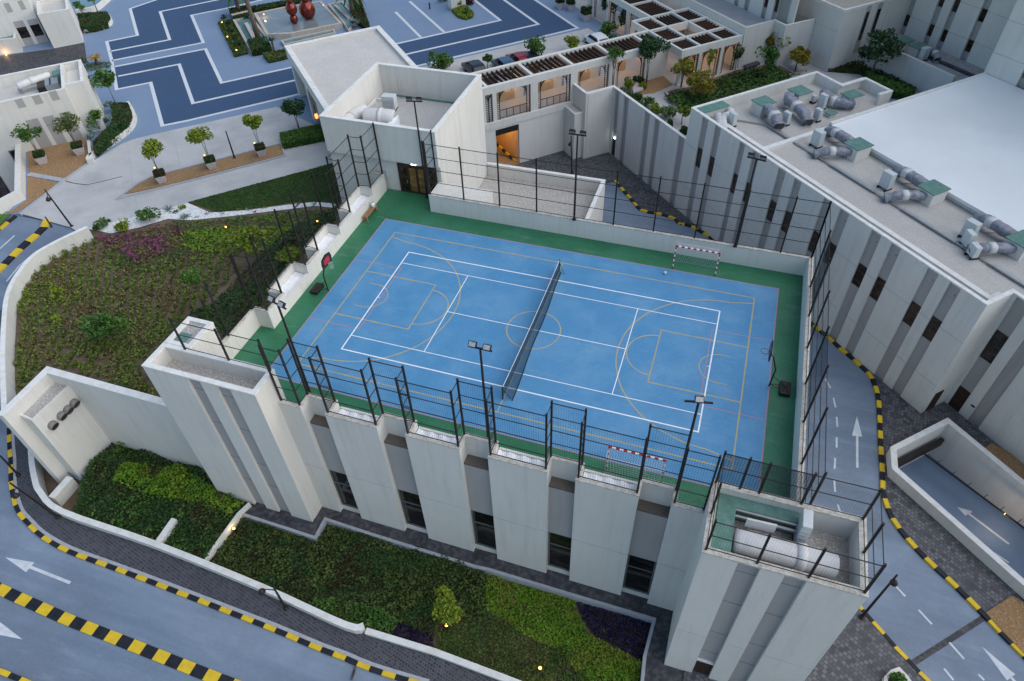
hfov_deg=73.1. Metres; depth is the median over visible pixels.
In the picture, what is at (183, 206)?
clipped bush
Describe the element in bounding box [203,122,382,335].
court fence
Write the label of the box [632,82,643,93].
slab seat
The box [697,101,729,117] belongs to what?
roof hatch
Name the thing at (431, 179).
door
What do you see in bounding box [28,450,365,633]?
boundary wall
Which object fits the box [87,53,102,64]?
cycad
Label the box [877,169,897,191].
air conditioner
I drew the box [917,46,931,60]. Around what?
air conditioner
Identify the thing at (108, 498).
shrub mass
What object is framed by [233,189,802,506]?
sports court
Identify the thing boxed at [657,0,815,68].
screen wall
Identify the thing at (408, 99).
floodlight
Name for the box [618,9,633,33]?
garden tree
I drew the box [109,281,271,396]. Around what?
ground cover
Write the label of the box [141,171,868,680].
sports hall
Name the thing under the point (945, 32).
window
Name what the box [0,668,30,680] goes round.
striped kerb
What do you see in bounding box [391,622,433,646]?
purple cover
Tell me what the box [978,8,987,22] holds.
window
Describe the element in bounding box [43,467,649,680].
garden soil
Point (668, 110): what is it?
garden shrub
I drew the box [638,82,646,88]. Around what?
garden shrub
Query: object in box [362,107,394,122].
air duct
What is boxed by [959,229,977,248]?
air conditioner
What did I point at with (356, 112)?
air duct
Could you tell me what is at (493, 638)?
olive cover
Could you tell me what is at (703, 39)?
pergola pavilion
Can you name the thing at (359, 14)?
box hedge
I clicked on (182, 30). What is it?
dark paving
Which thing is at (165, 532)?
garden wall
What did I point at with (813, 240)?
window
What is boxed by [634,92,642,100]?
garden shrub
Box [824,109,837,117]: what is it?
roof hatch
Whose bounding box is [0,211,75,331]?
access road
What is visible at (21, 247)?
striped kerb
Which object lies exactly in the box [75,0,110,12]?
pool wall
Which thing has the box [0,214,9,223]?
grass patch
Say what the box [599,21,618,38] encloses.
garden tree
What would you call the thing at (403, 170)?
door
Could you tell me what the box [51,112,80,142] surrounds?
planter tree
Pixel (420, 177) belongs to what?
door
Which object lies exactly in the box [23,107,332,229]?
path
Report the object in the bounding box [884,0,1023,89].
tall building
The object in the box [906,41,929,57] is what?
roof hatch
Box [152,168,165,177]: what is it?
box hedge
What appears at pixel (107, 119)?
blue shrub
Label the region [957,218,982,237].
air conditioner
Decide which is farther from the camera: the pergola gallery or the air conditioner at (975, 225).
the pergola gallery
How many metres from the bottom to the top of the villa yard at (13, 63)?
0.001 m
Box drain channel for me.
[350,616,984,679]
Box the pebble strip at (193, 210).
[88,202,335,232]
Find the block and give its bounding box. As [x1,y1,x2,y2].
[480,162,604,220]
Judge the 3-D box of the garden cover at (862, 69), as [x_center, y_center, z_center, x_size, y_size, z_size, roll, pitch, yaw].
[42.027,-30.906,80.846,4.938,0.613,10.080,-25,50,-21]
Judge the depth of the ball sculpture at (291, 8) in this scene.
95.33 m
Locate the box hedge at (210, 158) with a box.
[203,154,215,163]
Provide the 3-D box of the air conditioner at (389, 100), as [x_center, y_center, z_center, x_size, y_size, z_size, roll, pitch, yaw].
[-11.102,-21.599,62.665,1.200,1.400,1.120,8,46,10]
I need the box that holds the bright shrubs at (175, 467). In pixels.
[113,459,243,513]
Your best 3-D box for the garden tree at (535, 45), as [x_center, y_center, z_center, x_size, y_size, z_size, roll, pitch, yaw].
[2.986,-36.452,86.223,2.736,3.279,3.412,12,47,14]
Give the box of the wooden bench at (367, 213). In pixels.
[363,205,376,221]
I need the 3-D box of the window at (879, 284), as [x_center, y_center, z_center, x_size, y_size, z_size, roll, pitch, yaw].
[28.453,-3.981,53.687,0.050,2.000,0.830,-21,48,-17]
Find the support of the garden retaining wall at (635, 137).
on the pavement at (981, 584)
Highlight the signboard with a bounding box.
[388,115,399,124]
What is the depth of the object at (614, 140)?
81.78 m
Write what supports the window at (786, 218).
in the grooved building at (923, 318)
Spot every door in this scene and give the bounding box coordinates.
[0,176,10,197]
[398,165,410,192]
[407,166,419,193]
[416,167,427,194]
[428,170,434,194]
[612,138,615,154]
[693,661,712,674]
[925,390,943,410]
[948,386,970,411]
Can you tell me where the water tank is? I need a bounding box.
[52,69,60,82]
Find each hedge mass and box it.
[209,518,485,635]
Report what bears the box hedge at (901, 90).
on the garden paving at (660, 98)
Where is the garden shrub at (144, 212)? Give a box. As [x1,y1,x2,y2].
[134,206,160,221]
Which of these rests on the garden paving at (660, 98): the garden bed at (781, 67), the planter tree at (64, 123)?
the garden bed at (781, 67)
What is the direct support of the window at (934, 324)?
in the grooved building at (923, 318)
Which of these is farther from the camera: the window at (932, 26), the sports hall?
the window at (932, 26)
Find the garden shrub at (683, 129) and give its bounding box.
[679,125,687,134]
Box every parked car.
[461,59,486,72]
[491,56,514,75]
[505,51,527,61]
[524,50,539,66]
[582,32,608,43]
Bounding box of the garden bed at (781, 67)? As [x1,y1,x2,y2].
[664,63,807,105]
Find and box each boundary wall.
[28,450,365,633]
[364,628,520,680]
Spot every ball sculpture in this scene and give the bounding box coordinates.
[285,0,297,23]
[299,0,314,18]
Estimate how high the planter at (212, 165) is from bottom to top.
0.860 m
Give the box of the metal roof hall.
[829,72,1023,230]
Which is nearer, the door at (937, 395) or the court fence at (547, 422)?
the court fence at (547, 422)
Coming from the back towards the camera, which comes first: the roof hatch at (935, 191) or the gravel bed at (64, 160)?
the gravel bed at (64, 160)
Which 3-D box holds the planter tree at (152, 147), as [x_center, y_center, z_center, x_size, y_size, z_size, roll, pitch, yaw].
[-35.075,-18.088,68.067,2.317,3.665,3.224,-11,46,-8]
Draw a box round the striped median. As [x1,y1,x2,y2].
[0,582,239,680]
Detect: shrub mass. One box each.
[72,442,245,558]
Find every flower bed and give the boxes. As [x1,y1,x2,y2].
[218,19,247,56]
[452,4,473,19]
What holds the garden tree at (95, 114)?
on the plaza
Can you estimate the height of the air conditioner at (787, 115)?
1.300 m
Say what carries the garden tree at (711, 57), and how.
in the garden bed at (781, 67)
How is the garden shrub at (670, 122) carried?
on the garden paving at (660, 98)
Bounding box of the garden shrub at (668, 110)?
[658,105,677,117]
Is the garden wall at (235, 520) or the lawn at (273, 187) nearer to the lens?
the garden wall at (235, 520)
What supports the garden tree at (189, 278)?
on the planted bank at (83, 358)
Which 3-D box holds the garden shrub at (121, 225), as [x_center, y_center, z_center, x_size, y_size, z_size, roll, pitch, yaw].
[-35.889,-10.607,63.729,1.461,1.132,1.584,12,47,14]
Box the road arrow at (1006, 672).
[983,648,1015,680]
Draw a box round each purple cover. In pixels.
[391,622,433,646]
[576,601,650,660]
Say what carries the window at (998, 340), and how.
in the grooved building at (923, 318)
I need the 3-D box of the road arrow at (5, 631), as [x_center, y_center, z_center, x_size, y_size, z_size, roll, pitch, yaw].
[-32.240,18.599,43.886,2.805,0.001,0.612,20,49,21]
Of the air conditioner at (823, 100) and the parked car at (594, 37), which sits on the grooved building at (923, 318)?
the air conditioner at (823, 100)
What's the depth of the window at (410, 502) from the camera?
46.32 m
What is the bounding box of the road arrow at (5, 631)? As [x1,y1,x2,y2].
[0,622,20,638]
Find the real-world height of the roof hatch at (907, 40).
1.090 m
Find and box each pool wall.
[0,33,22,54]
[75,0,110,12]
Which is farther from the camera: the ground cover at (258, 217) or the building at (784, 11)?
the building at (784, 11)
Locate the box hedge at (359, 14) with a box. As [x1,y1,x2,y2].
[352,0,369,28]
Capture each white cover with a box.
[279,272,303,296]
[317,233,336,253]
[338,409,377,421]
[347,195,367,214]
[416,428,456,443]
[497,450,544,466]
[583,471,636,489]
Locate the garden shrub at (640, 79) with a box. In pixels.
[632,75,644,82]
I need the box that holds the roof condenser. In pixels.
[37,77,60,92]
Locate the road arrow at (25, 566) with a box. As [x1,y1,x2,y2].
[5,557,70,583]
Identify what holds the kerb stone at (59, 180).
on the plaza
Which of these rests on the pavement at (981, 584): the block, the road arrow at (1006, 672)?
the block
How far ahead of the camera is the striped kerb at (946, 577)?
49.40 m
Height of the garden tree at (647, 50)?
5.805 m
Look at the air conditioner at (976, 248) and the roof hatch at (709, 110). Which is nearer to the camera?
the air conditioner at (976, 248)
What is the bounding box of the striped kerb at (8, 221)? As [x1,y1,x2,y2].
[0,215,16,229]
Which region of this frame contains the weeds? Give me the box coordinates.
[20,247,227,393]
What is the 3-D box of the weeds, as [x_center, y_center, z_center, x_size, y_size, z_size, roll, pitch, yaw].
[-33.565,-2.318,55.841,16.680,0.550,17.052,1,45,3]
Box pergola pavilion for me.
[630,7,742,86]
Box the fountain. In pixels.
[231,1,354,54]
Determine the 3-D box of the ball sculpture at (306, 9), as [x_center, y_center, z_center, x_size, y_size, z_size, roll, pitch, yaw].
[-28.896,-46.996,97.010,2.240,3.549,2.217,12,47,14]
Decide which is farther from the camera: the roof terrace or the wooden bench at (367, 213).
the roof terrace
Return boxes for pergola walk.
[575,0,673,35]
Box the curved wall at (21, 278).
[0,226,93,409]
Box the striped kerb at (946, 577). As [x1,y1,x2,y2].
[614,180,1023,658]
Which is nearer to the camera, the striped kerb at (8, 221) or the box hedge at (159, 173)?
the striped kerb at (8, 221)
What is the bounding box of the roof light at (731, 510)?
[710,493,798,551]
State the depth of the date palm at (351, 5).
98.75 m
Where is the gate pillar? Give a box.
[448,0,465,10]
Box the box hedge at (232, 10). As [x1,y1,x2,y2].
[229,5,251,18]
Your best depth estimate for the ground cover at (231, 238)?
62.47 m
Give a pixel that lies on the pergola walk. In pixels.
(642, 8)
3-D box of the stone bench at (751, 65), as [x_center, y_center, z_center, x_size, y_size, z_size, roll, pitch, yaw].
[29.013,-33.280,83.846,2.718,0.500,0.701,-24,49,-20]
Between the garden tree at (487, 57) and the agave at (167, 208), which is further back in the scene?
the garden tree at (487, 57)
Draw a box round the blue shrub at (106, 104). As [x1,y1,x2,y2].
[103,100,112,107]
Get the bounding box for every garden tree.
[78,312,128,345]
[86,109,102,128]
[88,69,115,101]
[181,268,203,304]
[233,224,270,259]
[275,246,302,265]
[426,51,453,69]
[431,585,462,625]
[482,53,492,68]
[523,35,545,55]
[563,35,579,47]
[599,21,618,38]
[601,0,616,13]
[607,46,625,84]
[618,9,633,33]
[638,34,670,82]
[670,58,695,87]
[676,104,690,124]
[685,69,716,98]
[707,49,715,67]
[733,42,744,71]
[754,45,779,79]
[765,32,790,48]
[789,45,811,70]
[857,27,905,71]
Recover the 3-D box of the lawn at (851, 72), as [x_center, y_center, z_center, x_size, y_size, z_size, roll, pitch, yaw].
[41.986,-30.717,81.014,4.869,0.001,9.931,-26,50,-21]
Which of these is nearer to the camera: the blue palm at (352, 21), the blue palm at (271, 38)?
the blue palm at (271, 38)
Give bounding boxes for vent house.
[20,381,112,483]
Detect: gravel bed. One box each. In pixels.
[8,176,57,213]
[27,138,87,177]
[639,76,672,93]
[985,443,1023,479]
[986,596,1023,652]
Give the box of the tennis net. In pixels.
[502,259,563,400]
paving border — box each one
[105,0,578,126]
[395,1,444,37]
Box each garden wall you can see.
[0,144,25,213]
[48,476,78,506]
[156,518,179,544]
[204,502,250,560]
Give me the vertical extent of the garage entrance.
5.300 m
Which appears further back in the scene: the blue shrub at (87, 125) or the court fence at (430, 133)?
the blue shrub at (87, 125)
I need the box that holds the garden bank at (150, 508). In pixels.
[77,446,235,554]
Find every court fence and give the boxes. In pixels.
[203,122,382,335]
[257,338,721,510]
[421,130,437,193]
[422,141,831,257]
[800,202,831,503]
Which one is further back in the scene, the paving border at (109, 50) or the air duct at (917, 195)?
the paving border at (109, 50)
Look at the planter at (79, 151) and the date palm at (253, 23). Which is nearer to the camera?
the planter at (79, 151)
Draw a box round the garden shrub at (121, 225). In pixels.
[113,218,129,232]
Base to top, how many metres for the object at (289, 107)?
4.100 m
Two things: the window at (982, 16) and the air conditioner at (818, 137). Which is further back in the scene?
the window at (982, 16)
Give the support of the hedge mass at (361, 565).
on the garden soil
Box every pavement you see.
[11,434,498,680]
[513,151,1023,611]
[683,609,925,680]
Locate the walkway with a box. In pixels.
[231,498,683,680]
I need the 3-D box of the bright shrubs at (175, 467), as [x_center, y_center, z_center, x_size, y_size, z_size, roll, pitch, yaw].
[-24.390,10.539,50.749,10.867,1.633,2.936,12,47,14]
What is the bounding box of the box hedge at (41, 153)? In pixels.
[32,149,45,158]
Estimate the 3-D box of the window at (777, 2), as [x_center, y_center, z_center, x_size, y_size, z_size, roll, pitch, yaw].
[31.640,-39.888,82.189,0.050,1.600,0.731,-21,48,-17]
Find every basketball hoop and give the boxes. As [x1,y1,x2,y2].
[309,252,333,294]
[761,340,790,396]
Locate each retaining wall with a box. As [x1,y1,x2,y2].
[0,366,210,483]
[563,83,685,207]
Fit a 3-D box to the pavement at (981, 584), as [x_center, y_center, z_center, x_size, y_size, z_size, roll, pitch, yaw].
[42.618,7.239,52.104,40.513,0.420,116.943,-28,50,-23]
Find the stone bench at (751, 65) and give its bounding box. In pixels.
[743,61,759,69]
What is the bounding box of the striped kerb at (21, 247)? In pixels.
[0,219,50,272]
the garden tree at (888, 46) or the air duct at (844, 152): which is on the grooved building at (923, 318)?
the air duct at (844, 152)
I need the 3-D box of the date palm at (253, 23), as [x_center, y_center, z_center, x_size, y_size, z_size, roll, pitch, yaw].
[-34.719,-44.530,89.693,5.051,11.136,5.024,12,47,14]
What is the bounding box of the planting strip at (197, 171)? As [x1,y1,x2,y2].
[125,144,283,193]
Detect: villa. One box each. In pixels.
[0,0,83,47]
[0,59,106,197]
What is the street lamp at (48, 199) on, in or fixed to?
on the path
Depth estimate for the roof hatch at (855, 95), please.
66.99 m
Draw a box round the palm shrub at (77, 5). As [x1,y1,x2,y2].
[72,1,85,16]
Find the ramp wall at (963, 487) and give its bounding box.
[886,418,1023,598]
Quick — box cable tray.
[737,119,1023,285]
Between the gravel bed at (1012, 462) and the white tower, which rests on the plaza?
the white tower
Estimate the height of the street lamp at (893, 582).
5.829 m
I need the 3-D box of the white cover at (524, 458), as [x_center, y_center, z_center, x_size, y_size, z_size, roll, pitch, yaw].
[0.535,6.804,38.740,2.940,0.119,0.830,12,47,14]
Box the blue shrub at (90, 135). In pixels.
[83,127,96,139]
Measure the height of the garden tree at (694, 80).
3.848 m
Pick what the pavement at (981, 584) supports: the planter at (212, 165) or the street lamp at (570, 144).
the street lamp at (570, 144)
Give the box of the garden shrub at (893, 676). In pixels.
[889,671,907,680]
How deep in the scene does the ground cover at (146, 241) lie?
62.24 m
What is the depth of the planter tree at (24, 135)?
70.70 m
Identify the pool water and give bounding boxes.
[72,0,100,8]
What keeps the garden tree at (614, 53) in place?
on the garden paving at (660, 98)
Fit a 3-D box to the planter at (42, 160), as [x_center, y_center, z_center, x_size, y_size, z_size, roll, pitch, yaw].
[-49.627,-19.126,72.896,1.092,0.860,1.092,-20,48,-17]
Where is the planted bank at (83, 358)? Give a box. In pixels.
[15,191,341,416]
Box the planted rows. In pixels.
[12,236,240,391]
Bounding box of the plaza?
[0,0,920,219]
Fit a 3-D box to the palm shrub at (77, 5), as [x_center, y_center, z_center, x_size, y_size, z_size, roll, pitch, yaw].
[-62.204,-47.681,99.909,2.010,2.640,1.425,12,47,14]
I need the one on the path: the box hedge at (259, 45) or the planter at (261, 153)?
the planter at (261, 153)
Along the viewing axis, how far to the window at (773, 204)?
61.40 m
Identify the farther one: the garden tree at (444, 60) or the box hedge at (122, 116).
the garden tree at (444, 60)
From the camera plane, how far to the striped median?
43.39 m
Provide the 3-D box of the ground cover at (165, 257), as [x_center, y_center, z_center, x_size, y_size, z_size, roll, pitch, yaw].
[-32.768,-7.108,60.451,7.945,0.524,3.833,1,45,3]
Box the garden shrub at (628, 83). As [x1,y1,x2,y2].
[624,76,633,88]
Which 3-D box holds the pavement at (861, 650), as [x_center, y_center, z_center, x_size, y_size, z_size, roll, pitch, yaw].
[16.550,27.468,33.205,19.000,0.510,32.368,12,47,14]
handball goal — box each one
[604,446,666,481]
[672,242,720,275]
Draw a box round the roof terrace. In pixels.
[860,33,984,91]
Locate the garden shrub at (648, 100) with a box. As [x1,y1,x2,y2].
[641,96,655,104]
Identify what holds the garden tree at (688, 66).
in the garden bed at (781, 67)
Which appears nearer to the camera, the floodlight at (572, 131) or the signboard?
the floodlight at (572, 131)
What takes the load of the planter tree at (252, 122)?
in the planter at (261, 153)
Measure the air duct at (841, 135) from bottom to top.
1.273 m
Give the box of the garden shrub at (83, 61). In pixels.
[78,57,87,66]
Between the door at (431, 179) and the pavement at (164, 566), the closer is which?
the pavement at (164, 566)
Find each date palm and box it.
[219,0,242,8]
[244,0,260,37]
[336,0,365,12]
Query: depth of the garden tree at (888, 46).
78.26 m
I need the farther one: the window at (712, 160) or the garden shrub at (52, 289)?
the window at (712, 160)
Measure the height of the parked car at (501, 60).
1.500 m
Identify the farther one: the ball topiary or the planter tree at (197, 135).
the ball topiary
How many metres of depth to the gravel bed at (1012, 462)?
50.52 m
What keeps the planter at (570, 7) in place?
on the plaza
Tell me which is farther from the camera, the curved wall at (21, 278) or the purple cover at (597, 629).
the curved wall at (21, 278)
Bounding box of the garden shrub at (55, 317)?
[50,314,62,322]
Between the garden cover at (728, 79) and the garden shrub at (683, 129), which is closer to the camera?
the garden shrub at (683, 129)
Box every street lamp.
[0,455,20,476]
[9,482,60,519]
[44,189,73,226]
[225,131,235,158]
[258,586,288,610]
[568,136,572,173]
[858,574,897,619]
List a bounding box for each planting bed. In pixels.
[83,14,112,33]
[86,101,136,163]
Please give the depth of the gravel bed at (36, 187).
69.47 m
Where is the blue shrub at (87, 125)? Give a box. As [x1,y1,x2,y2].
[86,121,101,128]
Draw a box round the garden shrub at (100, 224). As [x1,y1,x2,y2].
[92,217,108,231]
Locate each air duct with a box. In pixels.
[15,72,51,93]
[343,104,367,118]
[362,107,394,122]
[714,112,721,124]
[721,107,734,128]
[731,528,839,579]
[760,103,785,130]
[777,92,814,126]
[811,146,852,158]
[817,89,855,109]
[824,126,854,143]
[881,190,926,203]
[892,166,928,186]
[929,48,940,63]
[964,242,1016,254]
[973,214,1017,238]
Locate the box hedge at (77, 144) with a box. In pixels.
[70,140,82,149]
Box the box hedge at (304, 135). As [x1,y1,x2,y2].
[279,123,324,148]
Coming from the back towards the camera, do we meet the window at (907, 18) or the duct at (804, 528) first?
the window at (907, 18)
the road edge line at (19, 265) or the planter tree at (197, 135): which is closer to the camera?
the road edge line at (19, 265)
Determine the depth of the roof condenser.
74.86 m
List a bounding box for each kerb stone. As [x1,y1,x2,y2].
[18,163,88,215]
[116,142,285,199]
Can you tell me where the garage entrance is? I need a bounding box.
[495,124,518,165]
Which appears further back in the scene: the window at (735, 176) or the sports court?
the window at (735, 176)
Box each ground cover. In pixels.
[84,61,111,70]
[96,222,183,265]
[103,246,181,272]
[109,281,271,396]
[155,210,325,270]
[179,224,294,253]
[184,208,337,241]
[190,206,337,335]
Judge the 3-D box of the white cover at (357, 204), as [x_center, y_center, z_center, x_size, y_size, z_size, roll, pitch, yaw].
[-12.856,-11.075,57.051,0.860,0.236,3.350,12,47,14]
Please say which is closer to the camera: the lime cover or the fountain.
the lime cover
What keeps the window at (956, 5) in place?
in the tall building at (987, 36)
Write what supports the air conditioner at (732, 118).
on the grooved building at (923, 318)
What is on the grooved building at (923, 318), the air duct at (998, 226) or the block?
the air duct at (998, 226)
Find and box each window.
[8,149,14,161]
[16,26,30,37]
[30,24,43,35]
[329,470,357,508]
[397,489,425,528]
[471,510,495,549]
[548,532,571,571]
[623,554,656,594]
[695,147,702,167]
[707,156,714,176]
[730,173,737,193]
[743,182,751,201]
[766,199,776,221]
[774,0,779,11]
[781,210,790,231]
[808,230,818,251]
[823,242,836,263]
[851,263,867,287]
[870,276,885,300]
[902,301,920,326]
[903,14,909,26]
[922,316,941,341]
[927,24,934,36]
[938,0,944,6]
[940,29,947,41]
[952,0,960,11]
[965,39,974,52]
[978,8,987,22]
[980,330,1008,363]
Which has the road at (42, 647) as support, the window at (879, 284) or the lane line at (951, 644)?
the lane line at (951, 644)
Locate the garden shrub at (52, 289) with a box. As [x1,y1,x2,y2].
[48,283,63,298]
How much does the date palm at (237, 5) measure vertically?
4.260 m
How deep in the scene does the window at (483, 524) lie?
45.07 m
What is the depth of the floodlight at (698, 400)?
31.77 m
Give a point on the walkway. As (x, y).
(653, 666)
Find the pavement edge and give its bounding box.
[11,431,429,680]
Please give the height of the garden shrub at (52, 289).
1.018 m
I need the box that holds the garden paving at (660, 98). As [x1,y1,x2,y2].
[619,62,874,136]
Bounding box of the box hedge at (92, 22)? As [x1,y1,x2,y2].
[77,11,110,32]
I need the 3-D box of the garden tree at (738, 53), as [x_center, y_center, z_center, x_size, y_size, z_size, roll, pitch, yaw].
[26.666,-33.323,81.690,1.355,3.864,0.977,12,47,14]
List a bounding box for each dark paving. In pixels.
[109,0,256,59]
[115,0,574,123]
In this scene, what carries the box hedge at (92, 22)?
in the planting bed at (110, 22)
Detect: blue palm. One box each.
[266,34,277,50]
[346,17,358,27]
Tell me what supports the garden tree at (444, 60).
on the parking strip
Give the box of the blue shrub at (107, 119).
[103,115,111,123]
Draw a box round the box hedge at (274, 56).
[263,48,287,62]
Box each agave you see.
[163,204,173,212]
[180,213,191,219]
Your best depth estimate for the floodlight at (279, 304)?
37.93 m
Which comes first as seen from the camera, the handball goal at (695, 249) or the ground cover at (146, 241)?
the handball goal at (695, 249)
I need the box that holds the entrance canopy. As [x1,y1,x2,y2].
[284,25,417,120]
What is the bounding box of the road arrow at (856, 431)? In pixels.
[852,418,861,467]
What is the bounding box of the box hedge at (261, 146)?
[253,142,265,150]
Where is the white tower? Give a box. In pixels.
[794,0,893,71]
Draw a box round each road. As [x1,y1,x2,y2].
[0,153,1023,680]
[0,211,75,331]
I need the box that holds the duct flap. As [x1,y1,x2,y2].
[745,518,776,532]
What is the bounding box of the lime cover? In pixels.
[485,573,640,680]
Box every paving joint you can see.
[66,176,121,184]
[127,114,264,209]
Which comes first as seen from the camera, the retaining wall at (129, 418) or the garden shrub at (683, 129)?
the retaining wall at (129, 418)
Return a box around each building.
[319,62,487,202]
[675,71,1023,463]
[726,0,799,23]
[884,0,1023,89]
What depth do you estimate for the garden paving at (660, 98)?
80.71 m
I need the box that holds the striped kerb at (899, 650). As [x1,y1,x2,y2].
[859,606,930,680]
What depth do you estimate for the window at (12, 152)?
74.37 m
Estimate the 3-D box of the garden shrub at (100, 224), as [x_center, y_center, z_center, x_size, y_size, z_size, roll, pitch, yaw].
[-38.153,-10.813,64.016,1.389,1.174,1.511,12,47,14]
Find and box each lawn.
[189,163,339,211]
[827,63,915,98]
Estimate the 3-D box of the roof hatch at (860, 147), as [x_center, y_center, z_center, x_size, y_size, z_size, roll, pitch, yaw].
[30.341,-16.764,60.788,1.900,1.240,1.650,-21,48,-17]
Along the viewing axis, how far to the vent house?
50.01 m
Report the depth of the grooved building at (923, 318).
54.88 m
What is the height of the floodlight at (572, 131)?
7.578 m
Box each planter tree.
[10,123,42,152]
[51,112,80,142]
[139,138,164,170]
[185,126,213,156]
[241,114,262,144]
[580,4,592,13]
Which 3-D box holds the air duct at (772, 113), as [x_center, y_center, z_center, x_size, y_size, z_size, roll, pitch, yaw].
[24.627,-21.107,65.241,1.345,1.346,3.387,-11,46,-8]
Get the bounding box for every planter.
[34,152,47,164]
[72,144,84,155]
[155,176,166,183]
[206,160,216,169]
[256,149,266,156]
[555,2,564,9]
[566,3,575,10]
[580,13,591,20]
[882,667,910,680]
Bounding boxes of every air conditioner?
[381,93,397,110]
[727,111,737,126]
[783,110,791,126]
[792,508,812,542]
[809,94,816,103]
[809,128,826,148]
[813,107,823,122]
[816,92,828,109]
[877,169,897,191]
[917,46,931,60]
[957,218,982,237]
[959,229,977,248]
[964,242,982,259]
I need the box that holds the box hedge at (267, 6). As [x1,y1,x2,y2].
[251,0,311,12]
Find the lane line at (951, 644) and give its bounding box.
[825,379,984,680]
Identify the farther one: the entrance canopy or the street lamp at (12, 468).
the entrance canopy
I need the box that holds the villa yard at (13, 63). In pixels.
[0,43,86,74]
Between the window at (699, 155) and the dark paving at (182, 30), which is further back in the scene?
the dark paving at (182, 30)
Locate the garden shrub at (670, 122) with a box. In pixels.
[666,119,673,126]
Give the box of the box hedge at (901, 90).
[864,70,915,99]
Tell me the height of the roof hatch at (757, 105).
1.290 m
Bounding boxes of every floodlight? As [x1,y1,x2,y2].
[267,295,310,392]
[406,96,428,197]
[468,340,491,437]
[569,129,585,220]
[669,395,712,507]
[733,152,766,247]
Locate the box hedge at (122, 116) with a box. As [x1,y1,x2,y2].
[93,102,132,155]
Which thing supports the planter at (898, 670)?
on the pavement at (861, 650)
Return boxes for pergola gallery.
[423,28,665,172]
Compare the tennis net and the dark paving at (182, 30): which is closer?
the tennis net
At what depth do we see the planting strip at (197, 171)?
71.11 m
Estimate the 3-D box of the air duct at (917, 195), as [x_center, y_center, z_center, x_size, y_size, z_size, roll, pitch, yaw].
[31.750,-11.701,55.830,3.403,1.100,1.284,6,46,8]
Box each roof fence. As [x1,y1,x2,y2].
[168,318,271,370]
[705,450,886,593]
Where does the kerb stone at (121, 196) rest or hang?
on the plaza
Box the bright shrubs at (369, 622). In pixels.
[312,596,396,633]
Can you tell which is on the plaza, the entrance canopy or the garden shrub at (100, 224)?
the entrance canopy
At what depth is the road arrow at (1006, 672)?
40.59 m
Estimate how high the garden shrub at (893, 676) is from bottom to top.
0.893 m
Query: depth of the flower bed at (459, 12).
98.68 m
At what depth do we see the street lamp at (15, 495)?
47.09 m
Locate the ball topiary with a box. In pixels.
[234,38,241,44]
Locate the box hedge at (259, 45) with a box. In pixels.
[247,36,272,56]
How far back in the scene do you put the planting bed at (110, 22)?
100.07 m
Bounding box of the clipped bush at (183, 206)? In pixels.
[177,204,185,209]
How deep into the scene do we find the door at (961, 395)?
53.41 m
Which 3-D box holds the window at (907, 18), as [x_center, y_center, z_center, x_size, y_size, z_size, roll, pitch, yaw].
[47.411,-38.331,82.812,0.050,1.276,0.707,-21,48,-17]
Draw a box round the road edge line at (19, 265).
[0,235,43,280]
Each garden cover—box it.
[620,87,652,111]
[664,66,806,106]
[828,60,916,96]
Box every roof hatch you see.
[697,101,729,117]
[750,95,776,117]
[787,85,813,104]
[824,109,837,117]
[840,89,864,109]
[844,137,873,161]
[895,35,915,50]
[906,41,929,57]
[917,179,950,206]
[1005,230,1023,260]
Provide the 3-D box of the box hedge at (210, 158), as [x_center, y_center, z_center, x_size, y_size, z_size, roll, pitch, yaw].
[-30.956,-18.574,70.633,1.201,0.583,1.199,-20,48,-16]
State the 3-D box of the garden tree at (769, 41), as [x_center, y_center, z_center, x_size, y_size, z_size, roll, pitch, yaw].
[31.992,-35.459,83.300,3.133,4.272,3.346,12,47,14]
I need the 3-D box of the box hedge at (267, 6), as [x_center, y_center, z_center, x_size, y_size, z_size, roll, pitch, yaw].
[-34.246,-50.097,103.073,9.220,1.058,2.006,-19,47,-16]
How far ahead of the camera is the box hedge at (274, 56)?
89.80 m
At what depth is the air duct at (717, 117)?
65.18 m
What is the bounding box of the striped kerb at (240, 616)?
[7,426,418,680]
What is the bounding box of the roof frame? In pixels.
[368,98,381,107]
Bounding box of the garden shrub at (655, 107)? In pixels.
[650,102,660,113]
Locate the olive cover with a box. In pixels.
[434,612,588,680]

